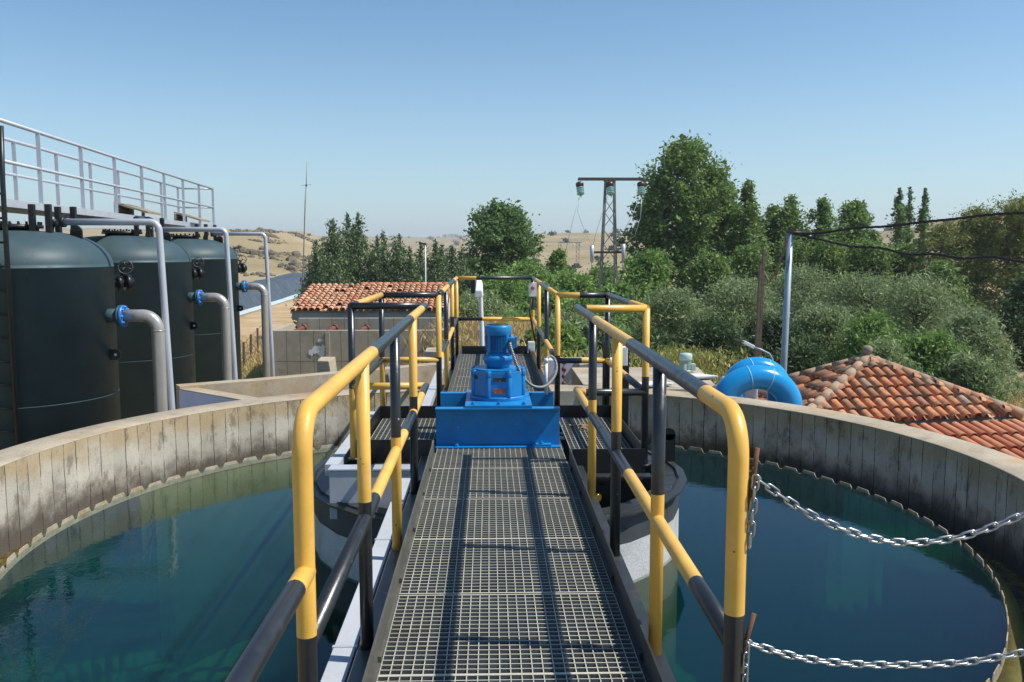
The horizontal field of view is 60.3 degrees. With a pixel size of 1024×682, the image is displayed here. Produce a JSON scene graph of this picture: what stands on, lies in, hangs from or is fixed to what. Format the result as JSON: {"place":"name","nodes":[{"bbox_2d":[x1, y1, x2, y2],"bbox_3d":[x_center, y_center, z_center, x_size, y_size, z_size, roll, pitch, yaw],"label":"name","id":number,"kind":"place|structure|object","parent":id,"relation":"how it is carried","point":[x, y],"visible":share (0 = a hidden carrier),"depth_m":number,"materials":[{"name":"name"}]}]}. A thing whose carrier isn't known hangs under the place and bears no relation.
{"place":"outdoors","nodes":[
{"label":"outdoors","id":0,"kind":"place"},
{"bbox_2d":[240,299,297,352],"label":"dirt track","id":1,"kind":"structure","parent":0,"point":[252,322],"depth_m":57.77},
{"bbox_2d":[0,0,1023,236],"label":"sky","id":2,"kind":"structure","parent":0,"point":[408,116],"materials":[{"name":"blue"}]},
{"bbox_2d":[39,217,1023,406],"bbox_3d":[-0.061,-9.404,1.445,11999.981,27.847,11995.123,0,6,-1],"label":"ground","id":3,"kind":"structure","parent":0,"point":[256,264],"depth_m":217.37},
{"bbox_2d":[0,125,20,444],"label":"access ladder","id":4,"kind":"object","parent":3,"relation":"on","point":[8,291],"visible":0.54,"depth_m":11.03,"materials":[{"name":"black metal"}]},
{"bbox_2d":[0,204,134,449],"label":"pressure filter","id":5,"kind":"object","parent":3,"relation":"on","point":[65,286],"visible":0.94,"depth_m":11.56,"materials":[{"name":"green paint"}]},
{"bbox_2d":[0,118,214,226],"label":"catwalk","id":6,"kind":"object","parent":5,"relation":"on","point":[16,205],"visible":0.9,"depth_m":15.51,"materials":[{"name":"grey metal"}]},
{"bbox_2d":[53,217,174,410],"bbox_3d":[-5.601,0.870,12.480,1.702,5.214,0.150,0,6,-1],"label":"vent pipe","id":7,"kind":"object","parent":5,"relation":"attached to","point":[65,222],"visible":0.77,"depth_m":12.26,"materials":[{"name":"grey metal"}]},
{"bbox_2d":[117,305,167,412],"bbox_3d":[-5.174,1.483,12.495,0.621,3.990,0.300,0,6,-1],"label":"outlet pipe","id":8,"kind":"object","parent":5,"relation":"attached to","point":[126,315],"visible":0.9,"depth_m":12.29,"materials":[{"name":"silver metal"}]},
{"bbox_2d":[84,217,204,418],"bbox_3d":[-7.350,0.313,17.044,2.631,5.370,2.462,0,6,-1],"label":"pressure filter","id":9,"kind":"object","parent":3,"relation":"on","point":[134,339],"visible":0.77,"depth_m":16.11,"materials":[{"name":"green metal"}]},
{"bbox_2d":[145,227,237,379],"bbox_3d":[-6.180,0.382,17.141,1.702,5.214,0.150,0,6,-1],"label":"vent pipe","id":10,"kind":"object","parent":9,"relation":"attached to","point":[228,271],"visible":0.68,"depth_m":16.94,"materials":[{"name":"grey metal"}]},
{"bbox_2d":[196,290,231,380],"bbox_3d":[-5.754,0.995,17.156,0.621,3.990,0.300,0,6,-1],"label":"outlet pipe","id":11,"kind":"object","parent":9,"relation":"attached to","point":[218,298],"visible":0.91,"depth_m":16.96,"materials":[{"name":"silver metal"}]},
{"bbox_2d":[171,224,246,382],"bbox_3d":[-7.987,-0.206,22.002,2.631,5.370,2.462,0,6,-1],"label":"pressure filter","id":12,"kind":"object","parent":3,"relation":"on","point":[207,338],"visible":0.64,"depth_m":21.15,"materials":[{"name":"green metal"}]},
{"bbox_2d":[203,232,274,376],"bbox_3d":[-6.817,-0.137,22.099,1.702,5.214,0.150,0,6,-1],"label":"vent pipe","id":13,"kind":"object","parent":12,"relation":"attached to","point":[262,234],"visible":0.75,"depth_m":21.92,"materials":[{"name":"grey metal"}]},
{"bbox_2d":[242,280,269,376],"bbox_3d":[-6.391,0.476,22.114,0.621,3.990,0.300,0,6,-1],"label":"outlet pipe","id":14,"kind":"object","parent":12,"relation":"attached to","point":[261,288],"visible":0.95,"depth_m":21.95,"materials":[{"name":"silver metal"}]},
{"bbox_2d":[239,273,308,314],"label":"lined bank","id":15,"kind":"structure","parent":3,"relation":"on","point":[284,286],"depth_m":81.31,"materials":[{"name":"concrete"}]},
{"bbox_2d":[229,227,323,276],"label":"rocks","id":16,"kind":"object","parent":3,"relation":"on","point":[294,265],"visible":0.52,"depth_m":128.89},
{"bbox_2d":[176,361,450,408],"bbox_3d":[-2.213,1.933,12.109,1.506,3.075,4.403,5,8,38],"label":"concrete channel","id":17,"kind":"object","parent":3,"relation":"on","point":[196,394],"visible":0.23,"depth_m":11.15,"materials":[{"name":"beige concrete"}]},
{"bbox_2d":[290,218,364,326],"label":"cypress","id":18,"kind":"object","parent":3,"relation":"on","point":[333,249],"visible":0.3,"depth_m":45.20,"materials":[{"name":"green plant"}]},
{"bbox_2d":[269,318,449,376],"bbox_3d":[-4.594,0.672,27.496,5.279,2.580,2.870,0,6,-1],"label":"concrete basin","id":19,"kind":"object","parent":3,"relation":"on","point":[296,352],"visible":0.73,"depth_m":26.05,"materials":[{"name":"grey concrete"}]},
{"bbox_2d":[336,211,382,284],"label":"cypress","id":20,"kind":"object","parent":3,"relation":"on","point":[358,238],"visible":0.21,"depth_m":46.28,"materials":[{"name":"green plant"}]},
{"bbox_2d":[290,282,449,327],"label":"tiled house","id":21,"kind":"structure","parent":3,"relation":"on","point":[325,301],"depth_m":31.22,"materials":[{"name":"tile"}]},
{"bbox_2d":[358,235,390,282],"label":"cypress","id":22,"kind":"object","parent":3,"relation":"on","point":[377,264],"visible":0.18,"depth_m":45.51,"materials":[{"name":"green plant"}]},
{"bbox_2d":[378,233,418,281],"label":"cypress","id":23,"kind":"object","parent":3,"relation":"on","point":[398,256],"visible":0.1,"depth_m":45.44,"materials":[{"name":"green plant"}]},
{"bbox_2d":[392,246,424,281],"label":"cypress","id":24,"kind":"object","parent":3,"relation":"on","point":[410,270],"visible":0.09,"depth_m":44.64,"materials":[{"name":"green plant"}]},
{"bbox_2d":[420,239,463,323],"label":"cypress","id":25,"kind":"object","parent":3,"relation":"on","point":[436,267],"visible":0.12,"depth_m":45.52,"materials":[{"name":"green plant"}]},
{"bbox_2d":[438,244,466,295],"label":"cypress","id":26,"kind":"object","parent":3,"relation":"on","point":[454,265],"visible":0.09,"depth_m":46.66,"materials":[{"name":"green plant"}]},
{"bbox_2d":[471,280,483,345],"bbox_3d":[-0.548,1.097,14.597,0.246,4.219,0.466,0,6,-1],"label":"street lamp","id":27,"kind":"object","parent":3,"relation":"on","point":[477,289],"visible":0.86,"depth_m":14.29,"materials":[{"name":"metal"}]},
{"bbox_2d":[454,289,519,322],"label":"shrub","id":28,"kind":"object","parent":3,"relation":"on","point":[468,305],"visible":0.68,"depth_m":33.29,"materials":[{"name":"green plant"}]},
{"bbox_2d":[459,197,547,275],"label":"broadleaf tree","id":29,"kind":"object","parent":3,"relation":"on","point":[497,234],"visible":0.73,"depth_m":54.59,"materials":[{"name":"green plant"}]},
{"bbox_2d":[468,260,539,303],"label":"young tree","id":30,"kind":"object","parent":3,"relation":"on","point":[506,289],"visible":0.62,"depth_m":40.80,"materials":[{"name":"green plant"}]},
{"bbox_2d":[241,341,767,384],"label":"green weeds","id":31,"kind":"object","parent":3,"relation":"on","point":[700,358],"visible":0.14,"depth_m":16.10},
{"bbox_2d":[0,384,1023,681],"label":"settling tank","id":32,"kind":"object","parent":3,"relation":"on","point":[216,478],"visible":0.51,"depth_m":8.62,"materials":[{"name":"concrete"}]},
{"bbox_2d":[313,427,686,680],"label":"feed well","id":33,"kind":"object","parent":32,"relation":"in","point":[331,536],"visible":0.22,"depth_m":6.03,"materials":[{"name":"paint"}]},
{"bbox_2d":[0,488,1006,681],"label":"water","id":34,"kind":"structure","parent":32,"relation":"in","point":[79,601],"depth_m":7.31,"materials":[{"name":"liquid"}]},
{"bbox_2d":[347,346,675,681],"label":"footbridge","id":35,"kind":"object","parent":32,"relation":"on","point":[503,565],"visible":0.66,"depth_m":3.90,"materials":[{"name":"metal"}]},
{"bbox_2d":[225,276,458,681],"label":"guard rail","id":36,"kind":"object","parent":35,"relation":"attached to","point":[298,594],"visible":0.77,"depth_m":3.08,"materials":[{"name":"metal"}]},
{"bbox_2d":[320,356,443,681],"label":"steel beam","id":37,"kind":"structure","parent":35,"relation":"attached to","point":[343,482],"depth_m":4.89,"materials":[{"name":"grey metal"}]},
{"bbox_2d":[440,391,552,406],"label":"support beam","id":38,"kind":"structure","parent":35,"relation":"on","point":[458,399],"depth_m":6.96,"materials":[{"name":"metal"}]},
{"bbox_2d":[435,406,559,448],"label":"support beam","id":39,"kind":"structure","parent":35,"relation":"on","point":[464,427],"depth_m":6.36,"materials":[{"name":"metal"}]},
{"bbox_2d":[465,323,531,407],"bbox_3d":[-0.105,0.154,6.611,0.480,0.579,0.720,0,6,-1],"label":"gear motor","id":40,"kind":"object","parent":39,"relation":"on","point":[497,380],"visible":0.99,"depth_m":6.50,"materials":[{"name":"blue paint"}]},
{"bbox_2d":[531,276,748,681],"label":"guard rail","id":41,"kind":"object","parent":35,"relation":"attached to","point":[727,623],"visible":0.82,"depth_m":3.08,"materials":[{"name":"metal"}]},
{"bbox_2d":[458,276,530,320],"bbox_3d":[-0.233,-0.575,11.903,0.978,0.604,0.049,0,6,-1],"label":"guard rail","id":42,"kind":"object","parent":41,"relation":"attached to","point":[494,278],"visible":0.92,"depth_m":11.88,"materials":[{"name":"metal"}]},
{"bbox_2d":[0,533,1023,618],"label":"launder water","id":43,"kind":"structure","parent":32,"relation":"in","point":[1014,581],"depth_m":6.41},
{"bbox_2d":[494,253,560,287],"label":"young tree","id":44,"kind":"object","parent":3,"relation":"on","point":[529,269],"visible":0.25,"depth_m":45.44,"materials":[{"name":"green plant"}]},
{"bbox_2d":[507,279,576,318],"bbox_3d":[1.336,-1.365,36.296,4.004,2.430,3.972,0,6,-1],"label":"young tree","id":45,"kind":"object","parent":3,"relation":"on","point":[524,303],"visible":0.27,"depth_m":35.25,"materials":[{"name":"green plant"}]},
{"bbox_2d":[518,318,588,362],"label":"shrub","id":46,"kind":"object","parent":3,"relation":"on","point":[571,339],"visible":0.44,"depth_m":19.87,"materials":[{"name":"green plant"}]},
{"bbox_2d":[542,247,572,273],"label":"young tree","id":47,"kind":"object","parent":3,"relation":"on","point":[557,257],"visible":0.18,"depth_m":49.67,"materials":[{"name":"green plant"}]},
{"bbox_2d":[542,304,588,329],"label":"shrub","id":48,"kind":"object","parent":3,"relation":"on","point":[574,319],"visible":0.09,"depth_m":26.75,"materials":[{"name":"green plant"}]},
{"bbox_2d":[544,266,602,300],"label":"young tree","id":49,"kind":"object","parent":3,"relation":"on","point":[568,280],"visible":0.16,"depth_m":41.50,"materials":[{"name":"green plant"}]},
{"bbox_2d":[549,357,611,384],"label":"screen wall","id":50,"kind":"structure","parent":3,"relation":"on","point":[565,368],"depth_m":15.16,"materials":[{"name":"grey paint"}]},
{"bbox_2d":[233,221,951,270],"bbox_3d":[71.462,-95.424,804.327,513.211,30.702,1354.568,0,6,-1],"label":"distant scrub","id":51,"kind":"object","parent":3,"relation":"on","point":[551,233],"visible":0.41,"depth_m":397.71,"materials":[{"name":"green plant"}]},
{"bbox_2d":[561,291,631,332],"bbox_3d":[3.271,-0.095,33.310,3.344,3.616,3.383,5,8,40],"label":"young tree","id":52,"kind":"object","parent":3,"relation":"on","point":[620,319],"visible":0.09,"depth_m":32.89,"materials":[{"name":"green plant"}]},
{"bbox_2d":[586,257,623,287],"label":"young tree","id":53,"kind":"object","parent":3,"relation":"on","point":[594,271],"visible":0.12,"depth_m":45.51,"materials":[{"name":"green plant"}]},
{"bbox_2d":[578,313,632,356],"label":"shrub","id":54,"kind":"object","parent":3,"relation":"on","point":[584,330],"visible":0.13,"depth_m":20.89,"materials":[{"name":"green plant"}]},
{"bbox_2d":[578,177,643,290],"bbox_3d":[4.438,-3.396,39.932,2.925,7.903,1.084,0,6,-1],"label":"lattice pylon","id":55,"kind":"object","parent":3,"relation":"on","point":[614,232],"visible":0.7,"depth_m":39.55,"materials":[{"name":"metal"}]},
{"bbox_2d":[594,278,651,331],"bbox_3d":[4.232,-0.665,36.326,3.569,3.851,3.116,5,8,38],"label":"young tree","id":56,"kind":"object","parent":3,"relation":"on","point":[623,289],"visible":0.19,"depth_m":35.77,"materials":[{"name":"green plant"}]},
{"bbox_2d":[240,314,1023,418],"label":"dry grass","id":57,"kind":"structure","parent":3,"relation":"on","point":[468,335],"depth_m":26.08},
{"bbox_2d":[571,367,714,391],"bbox_3d":[1.761,1.991,11.644,1.799,3.055,1.950,0,6,-1],"label":"concrete chamber","id":58,"kind":"object","parent":3,"relation":"on","point":[579,375],"visible":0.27,"depth_m":11.64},
{"bbox_2d":[617,194,679,288],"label":"poplar","id":59,"kind":"object","parent":3,"relation":"on","point":[647,239],"visible":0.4,"depth_m":48.44,"materials":[{"name":"green plant"}]},
{"bbox_2d":[618,243,682,322],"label":"young tree","id":60,"kind":"object","parent":3,"relation":"on","point":[644,271],"visible":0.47,"depth_m":42.42,"materials":[{"name":"green plant"}]},
{"bbox_2d":[627,324,686,361],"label":"shrub","id":61,"kind":"object","parent":3,"relation":"on","point":[665,341],"depth_m":23.93,"materials":[{"name":"green plant"}]},
{"bbox_2d":[623,278,720,343],"bbox_3d":[5.544,-0.101,31.382,4.760,4.333,4.519,0,6,-1],"label":"shrub","id":62,"kind":"object","parent":3,"relation":"on","point":[670,312],"visible":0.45,"depth_m":30.70,"materials":[{"name":"green plant"}]},
{"bbox_2d":[610,129,750,291],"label":"poplar","id":63,"kind":"object","parent":3,"relation":"on","point":[688,217],"visible":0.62,"depth_m":48.62,"materials":[{"name":"green plant"}]},
{"bbox_2d":[676,244,744,322],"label":"thicket","id":64,"kind":"object","parent":3,"relation":"on","point":[705,265],"visible":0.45,"depth_m":43.68,"materials":[{"name":"green plant"}]},
{"bbox_2d":[668,311,764,382],"bbox_3d":[5.878,0.788,26.440,4.016,3.575,3.592,0,6,-1],"label":"shrub","id":65,"kind":"object","parent":3,"relation":"on","point":[709,333],"visible":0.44,"depth_m":25.87,"materials":[{"name":"green plant"}]},
{"bbox_2d":[698,170,743,251],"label":"poplar","id":66,"kind":"object","parent":3,"relation":"on","point":[722,224],"visible":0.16,"depth_m":51.38,"materials":[{"name":"green plant"}]},
{"bbox_2d":[688,258,781,353],"bbox_3d":[8.565,-0.552,33.254,6.176,5.167,4.876,3,7,26],"label":"shrub","id":67,"kind":"object","parent":3,"relation":"on","point":[740,293],"visible":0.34,"depth_m":32.68,"materials":[{"name":"green plant"}]},
{"bbox_2d":[717,178,774,312],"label":"poplar","id":68,"kind":"object","parent":3,"relation":"on","point":[747,216],"visible":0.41,"depth_m":48.53,"materials":[{"name":"green plant"}]},
{"bbox_2d":[717,239,783,332],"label":"thicket","id":69,"kind":"object","parent":3,"relation":"on","point":[748,256],"visible":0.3,"depth_m":45.75,"materials":[{"name":"green plant"}]},
{"bbox_2d":[724,357,787,401],"bbox_3d":[2.903,1.899,10.775,0.943,3.429,0.306,0,6,-1],"label":"pipe bend","id":70,"kind":"object","parent":3,"relation":"on","point":[757,361],"visible":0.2,"depth_m":10.54,"materials":[{"name":"blue paint"}]},
{"bbox_2d":[715,365,802,405],"bbox_3d":[2.793,1.962,10.376,1.183,3.386,0.306,0,6,-1],"label":"pipe bend","id":71,"kind":"object","parent":3,"relation":"on","point":[780,386],"visible":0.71,"depth_m":10.12,"materials":[{"name":"blue paint"}]},
{"bbox_2d":[754,250,765,356],"bbox_3d":[6.228,0.049,22.292,0.221,4.703,0.140,0,6,-1],"label":"wooden pole","id":72,"kind":"object","parent":3,"relation":"on","point":[759,311],"visible":0.61,"depth_m":22.15,"materials":[{"name":"brown wood"}]},
{"bbox_2d":[733,306,795,363],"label":"shrub","id":73,"kind":"object","parent":3,"relation":"on","point":[769,325],"visible":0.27,"depth_m":26.98,"materials":[{"name":"green plant"}]},
{"bbox_2d":[754,203,800,253],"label":"poplar","id":74,"kind":"object","parent":3,"relation":"on","point":[770,211],"visible":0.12,"depth_m":52.41,"materials":[{"name":"green plant"}]},
{"bbox_2d":[767,194,812,297],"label":"poplar","id":75,"kind":"object","parent":3,"relation":"on","point":[791,216],"visible":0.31,"depth_m":51.57,"materials":[{"name":"green plant"}]},
{"bbox_2d":[764,230,818,307],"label":"thicket","id":76,"kind":"object","parent":3,"relation":"on","point":[799,253],"visible":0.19,"depth_m":46.73,"materials":[{"name":"green plant"}]},
{"bbox_2d":[729,255,856,333],"bbox_3d":[12.259,-0.960,36.631,6.371,5.279,5.394,-6,8,-44],"label":"shrub","id":77,"kind":"object","parent":3,"relation":"on","point":[802,289],"visible":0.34,"depth_m":35.90,"materials":[{"name":"green plant"}]},
{"bbox_2d":[780,229,805,371],"bbox_3d":[5.126,0.488,16.271,0.378,5.084,0.148,0,6,-1],"label":"steel mast","id":78,"kind":"object","parent":3,"relation":"on","point":[786,308],"visible":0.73,"depth_m":16.09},
{"bbox_2d":[793,211,1023,234],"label":"overhead cable","id":79,"kind":"object","parent":78,"relation":"attached to","point":[929,221],"visible":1,"depth_m":14.15,"materials":[{"name":"rubber"}]},
{"bbox_2d":[798,235,1023,263],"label":"overhead cable","id":80,"kind":"object","parent":78,"relation":"attached to","point":[927,254],"visible":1,"depth_m":14.35,"materials":[{"name":"rubber"}]},
{"bbox_2d":[775,338,831,373],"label":"shrub","id":81,"kind":"object","parent":3,"relation":"on","point":[803,356],"visible":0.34,"depth_m":21.05,"materials":[{"name":"green plant"}]},
{"bbox_2d":[761,296,856,364],"bbox_3d":[9.114,0.623,26.502,3.637,4.004,4.067,3,7,25],"label":"shrub","id":82,"kind":"object","parent":3,"relation":"on","point":[818,320],"visible":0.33,"depth_m":25.89,"materials":[{"name":"green plant"}]},
{"bbox_2d":[793,194,857,274],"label":"poplar","id":83,"kind":"object","parent":3,"relation":"on","point":[822,216],"visible":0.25,"depth_m":50.78,"materials":[{"name":"green plant"}]},
{"bbox_2d":[794,235,859,312],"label":"thicket","id":84,"kind":"object","parent":3,"relation":"on","point":[825,252],"visible":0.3,"depth_m":45.86,"materials":[{"name":"green plant"}]},
{"bbox_2d":[829,198,891,306],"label":"poplar","id":85,"kind":"object","parent":3,"relation":"on","point":[856,212],"visible":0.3,"depth_m":51.53,"materials":[{"name":"green plant"}]},
{"bbox_2d":[790,260,932,346],"bbox_3d":[13.505,-0.649,34.559,6.128,5.107,5.446,0,6,-1],"label":"shrub","id":86,"kind":"object","parent":3,"relation":"on","point":[853,286],"visible":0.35,"depth_m":33.99,"materials":[{"name":"green plant"}]},
{"bbox_2d":[822,306,907,362],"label":"shrub","id":87,"kind":"object","parent":3,"relation":"on","point":[868,328],"visible":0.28,"depth_m":24.17,"materials":[{"name":"green plant"}]},
{"bbox_2d":[835,234,905,335],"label":"thicket","id":88,"kind":"object","parent":3,"relation":"on","point":[880,259],"visible":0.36,"depth_m":45.73,"materials":[{"name":"green plant"}]},
{"bbox_2d":[758,345,1023,425],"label":"pump house","id":89,"kind":"structure","parent":3,"relation":"on","point":[866,384],"depth_m":12.26,"materials":[{"name":"tile"}]},
{"bbox_2d":[857,335,927,374],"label":"shrub","id":90,"kind":"object","parent":3,"relation":"on","point":[889,351],"visible":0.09,"depth_m":20.08,"materials":[{"name":"green plant"}]},
{"bbox_2d":[885,187,914,268],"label":"poplar","id":91,"kind":"object","parent":3,"relation":"on","point":[899,231],"visible":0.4,"depth_m":59.97,"materials":[{"name":"green plant"}]},
{"bbox_2d":[877,239,932,334],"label":"thicket","id":92,"kind":"object","parent":3,"relation":"on","point":[905,259],"visible":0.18,"depth_m":47.05,"materials":[{"name":"green plant"}]},
{"bbox_2d":[902,186,915,270],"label":"poplar","id":93,"kind":"object","parent":3,"relation":"on","point":[909,215],"visible":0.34,"depth_m":61.05,"materials":[{"name":"green plant"}]},
{"bbox_2d":[914,188,930,271],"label":"poplar","id":94,"kind":"object","parent":3,"relation":"on","point":[923,211],"visible":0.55,"depth_m":60.05,"materials":[{"name":"green plant"}]},
{"bbox_2d":[829,261,1023,372],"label":"shrub","id":95,"kind":"object","parent":3,"relation":"on","point":[916,302],"visible":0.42,"depth_m":31.89,"materials":[{"name":"green plant"}]},
{"bbox_2d":[875,325,996,396],"bbox_3d":[10.626,1.210,22.555,3.800,3.296,3.064,-6,8,-43],"label":"shrub","id":96,"kind":"object","parent":3,"relation":"on","point":[927,347],"visible":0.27,"depth_m":22.04,"materials":[{"name":"green plant"}]},
{"bbox_2d":[903,256,978,331],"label":"thicket","id":97,"kind":"object","parent":3,"relation":"on","point":[950,272],"visible":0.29,"depth_m":41.84,"materials":[{"name":"green plant"}]},
{"bbox_2d":[898,218,1001,309],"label":"eucalyptus","id":98,"kind":"object","parent":3,"relation":"on","point":[939,227],"visible":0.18,"depth_m":46.08,"materials":[{"name":"green plant"}]},
{"bbox_2d":[903,419,1023,459],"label":"lean to","id":99,"kind":"object","parent":3,"relation":"on","point":[1005,436],"visible":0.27,"depth_m":11.69,"materials":[{"name":"orange tile"}]},
{"bbox_2d":[914,199,1023,333],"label":"eucalyptus","id":100,"kind":"object","parent":3,"relation":"on","point":[980,248],"visible":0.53,"depth_m":43.69,"materials":[{"name":"green plant"}]},
{"bbox_2d":[927,348,1017,403],"bbox_3d":[11.064,1.538,21.499,2.585,2.718,2.274,-5,8,-38],"label":"shrub","id":101,"kind":"object","parent":3,"relation":"on","point":[975,373],"visible":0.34,"depth_m":21.13,"materials":[{"name":"green plant"}]},
{"bbox_2d":[922,304,1023,398],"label":"shrub","id":102,"kind":"object","parent":3,"relation":"on","point":[975,329],"visible":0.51,"depth_m":27.91,"materials":[{"name":"green plant"}]},
{"bbox_2d":[967,188,1023,343],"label":"eucalyptus","id":103,"kind":"object","parent":3,"relation":"on","point":[1016,222],"visible":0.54,"depth_m":43.21,"materials":[{"name":"green plant"}]},
{"bbox_2d":[992,267,1023,368],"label":"dark tree","id":104,"kind":"object","parent":3,"relation":"on","point":[1013,303],"visible":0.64,"depth_m":34.34,"materials":[{"name":"green plant"}]},
{"bbox_3d":[1.202,1.556,0.505,1.180,0.240,3.620,0,6,-1],"label":"landing slab","id":105,"kind":"object","parent":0,"visible":0},
{"bbox_3d":[1.568,0.701,2.145,0.077,1.101,0.077,0,6,-1],"label":"chain post","id":106,"kind":"object","parent":105,"relation":"on","visible":0},
{"bbox_2d":[742,639,1023,681],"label":"chain","id":107,"kind":"object","parent":106,"relation":"hanging from","point":[885,664],"visible":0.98,"depth_m":2.13,"materials":[{"name":"metal"}]},
{"bbox_2d":[747,470,1023,548],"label":"chain","id":108,"kind":"object","parent":106,"relation":"hanging from","point":[938,540],"visible":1,"depth_m":2.10,"materials":[{"name":"metal"}]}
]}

